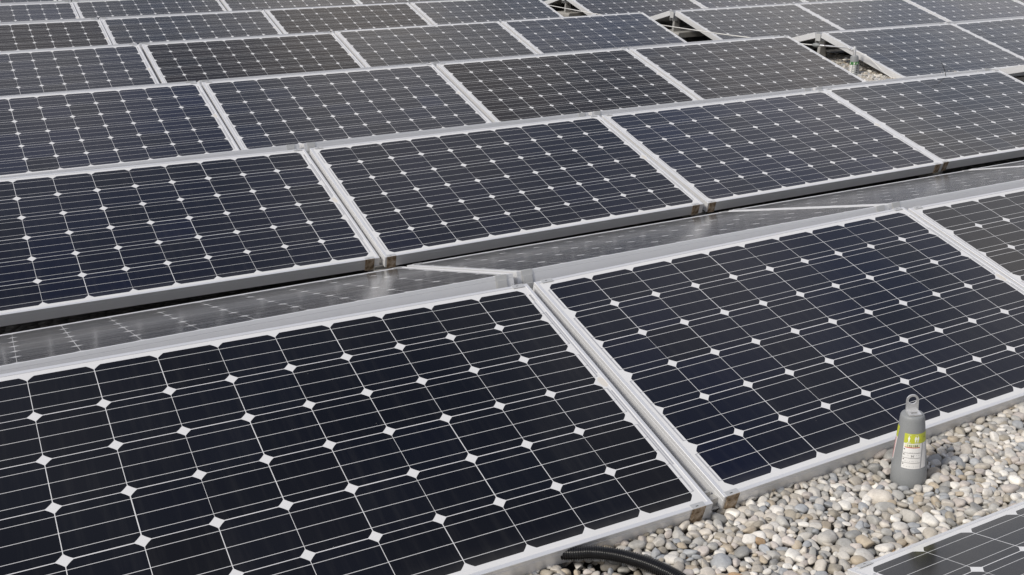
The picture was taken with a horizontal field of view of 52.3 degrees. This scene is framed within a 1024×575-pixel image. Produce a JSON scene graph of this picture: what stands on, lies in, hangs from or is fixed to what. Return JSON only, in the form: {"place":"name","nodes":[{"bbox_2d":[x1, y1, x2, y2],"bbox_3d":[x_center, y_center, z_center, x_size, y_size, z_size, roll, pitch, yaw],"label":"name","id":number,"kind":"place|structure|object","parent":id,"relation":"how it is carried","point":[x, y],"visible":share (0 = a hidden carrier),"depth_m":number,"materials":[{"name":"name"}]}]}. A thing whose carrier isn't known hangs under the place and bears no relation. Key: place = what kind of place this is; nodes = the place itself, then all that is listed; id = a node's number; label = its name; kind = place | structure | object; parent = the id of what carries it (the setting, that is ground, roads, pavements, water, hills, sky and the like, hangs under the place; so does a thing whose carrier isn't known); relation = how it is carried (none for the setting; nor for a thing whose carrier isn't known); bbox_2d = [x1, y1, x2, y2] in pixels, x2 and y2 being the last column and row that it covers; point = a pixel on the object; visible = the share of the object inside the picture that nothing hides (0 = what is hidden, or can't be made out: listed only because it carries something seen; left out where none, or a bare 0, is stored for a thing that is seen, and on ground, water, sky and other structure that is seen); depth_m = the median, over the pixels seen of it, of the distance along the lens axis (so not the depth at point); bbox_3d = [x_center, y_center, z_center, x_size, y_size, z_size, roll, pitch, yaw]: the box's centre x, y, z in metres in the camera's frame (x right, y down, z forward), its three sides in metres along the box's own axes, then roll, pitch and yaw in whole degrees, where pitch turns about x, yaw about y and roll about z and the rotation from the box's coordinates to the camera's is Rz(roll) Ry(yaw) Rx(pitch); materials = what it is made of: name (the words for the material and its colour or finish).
{"place":"outdoors","nodes":[
{"label":"outdoors","id":0,"kind":"place"},
{"bbox_2d":[0,26,1023,574],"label":"ground","id":1,"kind":"structure","parent":0,"point":[158,304],"depth_m":4.34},
{"bbox_2d":[306,151,390,271],"bbox_3d":[-1.049,-0.533,5.211,0.110,0.332,2.155,-11,23,-26],"label":"mounting frame","id":2,"kind":"object","parent":1,"relation":"on","point":[380,266],"visible":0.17,"depth_m":4.38,"materials":[{"name":"metal"}]},
{"bbox_2d":[0,144,299,178],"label":"solar panel","id":3,"kind":"object","parent":2,"relation":"on","point":[253,151],"visible":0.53,"depth_m":4.86,"materials":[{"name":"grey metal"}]},
{"bbox_2d":[0,149,379,326],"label":"solar panel","id":4,"kind":"object","parent":2,"relation":"on","point":[82,242],"visible":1,"depth_m":4.31,"materials":[{"name":"black glass"}]},
{"bbox_2d":[310,115,703,267],"bbox_3d":[-0.028,-0.517,5.061,1.646,0.055,1.008,-11,39,-26],"label":"solar panel","id":5,"kind":"object","parent":2,"relation":"on","point":[406,200],"visible":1,"depth_m":4.97,"materials":[{"name":"black glass"}]},
{"bbox_2d":[385,266,718,520],"bbox_3d":[-0.002,0.120,3.465,0.110,0.332,2.155,-11,23,-26],"label":"mounting frame","id":6,"kind":"object","parent":1,"relation":"on","point":[713,498],"visible":0.13,"depth_m":2.70,"materials":[{"name":"metal"}]},
{"bbox_2d":[0,266,513,373],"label":"solar panel","id":7,"kind":"object","parent":6,"relation":"on","point":[182,323],"visible":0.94,"depth_m":3.25,"materials":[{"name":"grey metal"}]},
{"bbox_2d":[0,284,712,574],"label":"solar panel","id":8,"kind":"object","parent":6,"relation":"on","point":[504,431],"visible":0.98,"depth_m":2.56,"materials":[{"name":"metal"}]},
{"bbox_2d":[407,204,888,285],"bbox_3d":[0.525,-0.182,4.175,1.646,0.055,1.008,-11,7,-26],"label":"solar panel","id":9,"kind":"object","parent":6,"relation":"on","point":[533,263],"visible":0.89,"depth_m":3.94,"materials":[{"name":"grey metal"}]},
{"bbox_2d":[533,207,1023,508],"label":"solar panel","id":10,"kind":"object","parent":6,"relation":"on","point":[736,372],"visible":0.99,"depth_m":3.21,"materials":[{"name":"black glass"}]},
{"bbox_2d":[562,0,570,11],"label":"mounting frame","id":11,"kind":"object","parent":1,"relation":"on","point":[567,4],"visible":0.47,"depth_m":12.91,"materials":[{"name":"metal"}]},
{"bbox_2d":[544,0,578,9],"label":"solar panel","id":12,"kind":"object","parent":11,"relation":"on","point":[558,3],"visible":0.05,"depth_m":13.63,"materials":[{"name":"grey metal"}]},
{"bbox_2d":[567,0,703,16],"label":"solar panel","id":13,"kind":"object","parent":11,"relation":"on","point":[649,8],"visible":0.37,"depth_m":12.75,"materials":[{"name":"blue glass"}]},
{"bbox_2d":[557,10,587,16],"bbox_3d":[0.804,-3.421,13.030,0.400,0.052,0.300,-11,23,-26],"label":"ballast slab","id":14,"kind":"object","parent":1,"relation":"on","point":[572,13],"depth_m":12.91,"materials":[{"name":"concrete"}]},
{"bbox_2d":[670,11,679,31],"bbox_3d":[1.705,-2.778,11.154,0.133,0.354,2.155,-11,23,-26],"label":"mounting frame","id":15,"kind":"object","parent":1,"relation":"on","point":[674,18],"visible":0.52,"depth_m":11.06,"materials":[{"name":"metal"}]},
{"bbox_2d":[651,3,787,27],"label":"solar panel","id":16,"kind":"object","parent":15,"relation":"on","point":[662,18],"visible":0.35,"depth_m":11.63,"materials":[{"name":"grey glass"}]},
{"bbox_2d":[668,28,705,37],"bbox_3d":[1.858,-2.735,11.196,0.400,0.052,0.300,-11,23,-26],"label":"ballast slab","id":17,"kind":"object","parent":1,"relation":"on","point":[682,33],"depth_m":11.08,"materials":[{"name":"concrete"}]},
{"bbox_2d":[682,209,706,217],"bbox_3d":[0.421,-0.813,5.951,0.110,0.332,2.155,-11,23,-26],"label":"mounting frame","id":18,"kind":"object","parent":1,"relation":"on","point":[698,214],"visible":0.06,"depth_m":5.13,"materials":[{"name":"metal"}]},
{"bbox_2d":[299,112,588,150],"bbox_3d":[-0.522,-0.844,5.930,1.646,0.055,1.008,-11,8,-26],"label":"solar panel","id":19,"kind":"object","parent":18,"relation":"on","point":[307,146],"visible":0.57,"depth_m":5.42,"materials":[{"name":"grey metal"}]},
{"bbox_2d":[525,401,1023,574],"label":"gravel","id":20,"kind":"structure","parent":1,"relation":"on","point":[842,524],"depth_m":2.60,"materials":[{"name":"grey gravel"}]},
{"bbox_2d":[561,545,686,574],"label":"corrugated conduit","id":21,"kind":"object","parent":20,"relation":"on","point":[640,561],"visible":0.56,"depth_m":2.38,"materials":[{"name":"black plastic"}]},
{"bbox_2d":[890,394,926,489],"bbox_3d":[1.048,0.403,2.740,0.092,0.265,0.092,-4,21,1],"label":"roof anchor","id":22,"kind":"object","parent":20,"relation":"on","point":[909,463],"visible":1,"depth_m":2.72,"materials":[{"name":"grey plastic"}]},
{"bbox_2d":[848,501,1023,574],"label":"solar panel","id":23,"kind":"object","parent":20,"relation":"on","point":[991,544],"visible":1,"depth_m":2.33,"materials":[{"name":"black glass"}]},
{"bbox_2d":[815,33,825,57],"bbox_3d":[2.730,-2.115,9.385,0.133,0.354,2.155,-11,23,-26],"label":"mounting frame","id":24,"kind":"object","parent":1,"relation":"on","point":[819,40],"visible":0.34,"depth_m":9.30,"materials":[{"name":"metal"}]},
{"bbox_2d":[793,22,943,48],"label":"solar panel","id":25,"kind":"object","parent":24,"relation":"on","point":[808,38],"visible":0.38,"depth_m":9.60,"materials":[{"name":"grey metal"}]},
{"bbox_2d":[849,46,859,75],"bbox_3d":[2.883,-1.891,8.784,0.096,0.273,0.096,-5,20,2],"label":"roof anchor","id":26,"kind":"object","parent":1,"relation":"on","point":[854,64],"visible":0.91,"depth_m":8.76,"materials":[{"name":"grey metal"}]},
{"bbox_2d":[549,5,852,50],"bbox_3d":[1.093,-3.087,11.725,0.049,0.077,7.267,-11,23,-27],"label":"lifeline","id":27,"kind":"object","parent":26,"relation":"attached to","point":[821,45],"visible":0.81,"depth_m":9.97,"materials":[{"name":"metal"}]},
{"bbox_2d":[856,51,891,77],"bbox_3d":[3.011,-1.849,8.645,0.032,0.178,0.373,-15,25,-34],"label":"steel wire","id":28,"kind":"object","parent":26,"relation":"hanging from","point":[874,62],"visible":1,"depth_m":8.65,"materials":[{"name":"metal"}]},
{"bbox_2d":[812,49,956,81],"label":"gravel","id":29,"kind":"structure","parent":1,"relation":"on","point":[868,72],"depth_m":9.02,"materials":[{"name":"grey gravel"}]},
{"bbox_2d":[916,171,942,176],"bbox_3d":[1.892,-1.092,6.691,0.110,0.332,2.155,-11,23,-26],"label":"mounting frame","id":30,"kind":"object","parent":1,"relation":"on","point":[931,174],"visible":0.06,"depth_m":5.88,"materials":[{"name":"metal"}]},
{"bbox_2d":[588,88,812,116],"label":"solar panel","id":31,"kind":"object","parent":30,"relation":"on","point":[630,109],"visible":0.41,"depth_m":6.17,"materials":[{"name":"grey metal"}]},
{"bbox_2d":[601,89,943,212],"bbox_3d":[1.448,-0.802,5.812,1.646,0.055,1.008,-11,38,-26],"label":"solar panel","id":32,"kind":"object","parent":30,"relation":"on","point":[712,156],"visible":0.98,"depth_m":5.72,"materials":[{"name":"blue glass"}]},
{"bbox_2d":[969,160,1023,169],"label":"solar panel","id":33,"kind":"object","parent":1,"relation":"on","point":[1016,163],"visible":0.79,"depth_m":5.72,"materials":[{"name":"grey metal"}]},
{"bbox_2d":[992,65,1023,76],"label":"solar panel","id":34,"kind":"object","parent":1,"relation":"on","point":[1013,71],"visible":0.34,"depth_m":7.66,"materials":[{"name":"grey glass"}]},
{"bbox_3d":[1.469,-0.159,4.205,0.110,0.332,2.155,-11,23,-26],"label":"mounting frame","id":35,"kind":"object","parent":1,"relation":"on","visible":0},
{"bbox_2d":[729,166,1023,210],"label":"solar panel","id":36,"kind":"object","parent":35,"relation":"on","point":[907,194],"visible":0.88,"depth_m":4.72,"materials":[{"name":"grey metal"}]},
{"bbox_2d":[908,187,1023,287],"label":"solar panel","id":37,"kind":"object","parent":35,"relation":"on","point":[988,228],"visible":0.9,"depth_m":4.00,"materials":[{"name":"black glass"}]},
{"bbox_3d":[-2.087,-1.190,6.966,0.110,0.332,2.155,-11,23,-26],"label":"mounting frame","id":38,"kind":"object","parent":1,"relation":"on","visible":0},
{"bbox_2d":[0,81,195,96],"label":"solar panel","id":39,"kind":"object","parent":38,"relation":"on","point":[103,88],"visible":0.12,"depth_m":6.61,"materials":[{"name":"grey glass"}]},
{"bbox_2d":[0,82,239,175],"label":"solar panel","id":40,"kind":"object","parent":38,"relation":"on","point":[55,131],"visible":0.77,"depth_m":6.14,"materials":[{"name":"blue glass"}]},
{"bbox_2d":[196,63,427,85],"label":"solar panel","id":41,"kind":"object","parent":38,"relation":"on","point":[200,81],"visible":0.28,"depth_m":7.19,"materials":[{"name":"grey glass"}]},
{"bbox_2d":[202,64,491,149],"bbox_3d":[-1.075,-1.182,6.830,1.646,0.056,1.008,-11,38,-26],"label":"solar panel","id":42,"kind":"object","parent":38,"relation":"on","point":[261,112],"visible":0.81,"depth_m":6.79,"materials":[{"name":"black glass"}]},
{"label":"mounting frame","id":43,"kind":"object","parent":1,"relation":"on","visible":0},
{"bbox_2d":[428,48,619,66],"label":"solar panel","id":44,"kind":"object","parent":43,"relation":"on","point":[435,64],"visible":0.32,"depth_m":7.90,"materials":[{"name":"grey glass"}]},
{"bbox_2d":[629,36,865,99],"bbox_3d":[1.884,-1.741,8.302,1.646,0.056,1.008,-11,38,-26],"label":"solar panel","id":45,"kind":"object","parent":43,"relation":"on","point":[710,70],"visible":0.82,"depth_m":8.26,"materials":[{"name":"black glass"}]},
{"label":"mounting frame","id":46,"kind":"object","parent":1,"relation":"on","visible":0},
{"bbox_2d":[622,35,779,49],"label":"solar panel","id":47,"kind":"object","parent":46,"relation":"on","point":[628,48],"visible":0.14,"depth_m":8.69,"materials":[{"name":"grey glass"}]},
{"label":"mounting frame","id":48,"kind":"object","parent":1,"relation":"on","visible":0},
{"bbox_2d":[821,23,1023,77],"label":"solar panel","id":49,"kind":"object","parent":48,"relation":"on","point":[906,51],"visible":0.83,"depth_m":9.16,"materials":[{"name":"blue glass"}]},
{"bbox_2d":[944,16,1023,23],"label":"solar panel","id":50,"kind":"object","parent":48,"relation":"on","point":[952,22],"visible":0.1,"depth_m":10.22,"materials":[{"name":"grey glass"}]},
{"bbox_2d":[953,17,1023,57],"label":"solar panel","id":51,"kind":"object","parent":48,"relation":"on","point":[1007,34],"visible":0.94,"depth_m":9.90,"materials":[{"name":"blue glass"}]},
{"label":"mounting frame","id":52,"kind":"object","parent":1,"relation":"on","visible":0},
{"bbox_2d":[0,43,136,52],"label":"solar panel","id":53,"kind":"object","parent":52,"relation":"on","point":[66,48],"visible":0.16,"depth_m":8.39,"materials":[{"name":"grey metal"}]},
{"bbox_2d":[0,44,159,95],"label":"solar panel","id":54,"kind":"object","parent":52,"relation":"on","point":[39,71],"visible":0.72,"depth_m":8.03,"materials":[{"name":"blue glass"}]},
{"bbox_2d":[142,32,364,82],"bbox_3d":[-2.094,-1.843,8.600,1.646,0.056,1.008,-11,38,-26],"label":"solar panel","id":55,"kind":"object","parent":52,"relation":"on","point":[185,61],"visible":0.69,"depth_m":8.63,"materials":[{"name":"black glass"}]},
{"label":"mounting frame","id":56,"kind":"object","parent":1,"relation":"on","visible":0},
{"bbox_2d":[139,31,329,46],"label":"solar panel","id":57,"kind":"object","parent":56,"relation":"on","point":[140,44],"visible":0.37,"depth_m":8.97,"materials":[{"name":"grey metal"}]},
{"bbox_2d":[335,21,537,66],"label":"solar panel","id":58,"kind":"object","parent":56,"relation":"on","point":[407,45],"visible":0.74,"depth_m":9.37,"materials":[{"name":"black glass"}]},
{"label":"mounting frame","id":59,"kind":"object","parent":1,"relation":"on","visible":0},
{"bbox_2d":[789,0,853,3],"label":"solar panel","id":60,"kind":"object","parent":59,"relation":"on","point":[823,1],"visible":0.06,"depth_m":12.01,"materials":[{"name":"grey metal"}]},
{"bbox_2d":[797,0,948,29],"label":"solar panel","id":61,"kind":"object","parent":59,"relation":"on","point":[854,14],"visible":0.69,"depth_m":11.77,"materials":[{"name":"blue glass"}]},
{"bbox_2d":[906,0,1023,21],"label":"solar panel","id":62,"kind":"object","parent":59,"relation":"on","point":[955,10],"visible":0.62,"depth_m":12.41,"materials":[{"name":"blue glass"}]},
{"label":"mounting frame","id":63,"kind":"object","parent":1,"relation":"on","visible":0},
{"bbox_2d":[0,2,78,21],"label":"solar panel","id":64,"kind":"object","parent":63,"relation":"on","point":[33,12],"visible":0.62,"depth_m":11.80,"materials":[{"name":"black glass"}]},
{"bbox_2d":[0,17,97,23],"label":"solar panel","id":65,"kind":"object","parent":63,"relation":"on","point":[48,20],"visible":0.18,"depth_m":10.27,"materials":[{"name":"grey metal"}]},
{"bbox_2d":[0,19,111,50],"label":"solar panel","id":66,"kind":"object","parent":63,"relation":"on","point":[40,35],"visible":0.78,"depth_m":9.95,"materials":[{"name":"black glass"}]},
{"bbox_2d":[73,0,225,18],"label":"solar panel","id":67,"kind":"object","parent":63,"relation":"on","point":[102,8],"visible":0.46,"depth_m":12.30,"materials":[{"name":"black glass"}]},
{"bbox_2d":[99,9,261,19],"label":"solar panel","id":68,"kind":"object","parent":63,"relation":"on","point":[100,18],"visible":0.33,"depth_m":10.76,"materials":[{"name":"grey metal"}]},
{"bbox_2d":[101,10,281,44],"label":"solar panel","id":69,"kind":"object","parent":63,"relation":"on","point":[137,30],"visible":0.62,"depth_m":10.51,"materials":[{"name":"black glass"}]},
{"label":"mounting frame","id":70,"kind":"object","parent":1,"relation":"on","visible":0},
{"bbox_2d":[0,0,70,4],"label":"solar panel","id":71,"kind":"object","parent":70,"relation":"on","point":[36,2],"visible":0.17,"depth_m":12.08,"materials":[{"name":"grey glass"}]},
{"bbox_2d":[72,0,101,1],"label":"solar panel","id":72,"kind":"object","parent":70,"relation":"on","point":[85,0],"visible":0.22,"depth_m":12.30,"materials":[{"name":"grey glass"}]},
{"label":"mounting frame","id":73,"kind":"object","parent":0,"visible":0},
{"bbox_2d":[813,68,991,90],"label":"solar panel","id":74,"kind":"object","parent":73,"relation":"on","point":[898,79],"visible":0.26,"depth_m":6.93,"materials":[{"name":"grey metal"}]},
{"bbox_2d":[823,70,1023,170],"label":"solar panel","id":75,"kind":"object","parent":73,"relation":"on","point":[957,120],"visible":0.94,"depth_m":6.46,"materials":[{"name":"black glass"}]},
{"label":"mounting frame","id":76,"kind":"object","parent":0,"visible":0},
{"bbox_2d":[332,21,492,33],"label":"solar panel","id":77,"kind":"object","parent":76,"relation":"on","point":[409,26],"visible":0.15,"depth_m":9.65,"materials":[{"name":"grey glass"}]},
{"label":"mounting frame","id":78,"kind":"object","parent":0,"visible":0},
{"bbox_2d":[264,2,404,11],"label":"solar panel","id":79,"kind":"object","parent":78,"relation":"on","point":[329,6],"visible":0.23,"depth_m":11.53,"materials":[{"name":"grey glass"}]},
{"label":"mounting frame","id":80,"kind":"object","parent":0,"visible":0},
{"bbox_2d":[436,48,696,122],"bbox_3d":[0.405,-1.462,7.564,1.646,0.056,1.008,-11,39,-26],"label":"solar panel","id":81,"kind":"object","parent":80,"relation":"on","point":[509,89],"visible":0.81,"depth_m":7.52,"materials":[{"name":"black glass"}]},
{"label":"mounting frame","id":82,"kind":"object","parent":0,"visible":0},
{"bbox_2d":[501,12,685,53],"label":"solar panel","id":83,"kind":"object","parent":82,"relation":"on","point":[561,34],"visible":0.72,"depth_m":10.11,"materials":[{"name":"blue glass"}]},
{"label":"mounting frame","id":84,"kind":"object","parent":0,"visible":0},
{"bbox_2d":[675,4,841,39],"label":"solar panel","id":85,"kind":"object","parent":84,"relation":"on","point":[793,20],"visible":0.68,"depth_m":11.00,"materials":[{"name":"black glass"}]},
{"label":"mounting frame","id":86,"kind":"object","parent":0,"visible":0},
{"bbox_2d":[265,2,431,33],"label":"solar panel","id":87,"kind":"object","parent":86,"relation":"on","point":[330,19],"visible":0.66,"depth_m":11.24,"materials":[{"name":"black glass"}]},
{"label":"mounting frame","id":88,"kind":"object","parent":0,"visible":0},
{"bbox_2d":[410,0,562,24],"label":"solar panel","id":89,"kind":"object","parent":88,"relation":"on","point":[450,12],"visible":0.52,"depth_m":11.96,"materials":[{"name":"black glass"}]},
{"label":"mounting frame","id":90,"kind":"object","parent":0,"visible":0},
{"bbox_2d":[692,0,803,7],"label":"solar panel","id":91,"kind":"object","parent":90,"relation":"on","point":[716,3],"visible":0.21,"depth_m":13.39,"materials":[{"name":"grey glass"}]},
{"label":"mounting frame","id":92,"kind":"object","parent":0,"visible":0},
{"bbox_2d":[803,0,834,1],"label":"solar panel","id":93,"kind":"object","parent":92,"relation":"on","point":[816,0],"visible":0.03,"depth_m":13.89,"materials":[{"name":"grey glass"}]},
{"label":"mounting frame","id":94,"kind":"object","parent":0,"visible":0},
{"bbox_2d":[219,0,358,10],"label":"solar panel","id":95,"kind":"object","parent":94,"relation":"on","point":[233,5],"visible":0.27,"depth_m":12.90,"materials":[{"name":"black glass"}]},
{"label":"mounting frame","id":96,"kind":"object","parent":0,"visible":0},
{"bbox_2d":[355,0,439,3],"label":"solar panel","id":97,"kind":"object","parent":96,"relation":"on","point":[375,1],"visible":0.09,"depth_m":13.46,"materials":[{"name":"grey glass"}]},
{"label":"mounting frame","id":98,"kind":"object","parent":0,"visible":0},
{"bbox_2d":[0,0,56,2],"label":"solar panel","id":99,"kind":"object","parent":98,"relation":"on","point":[7,1],"visible":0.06,"depth_m":13.43,"materials":[{"name":"grey glass"}]}
]}

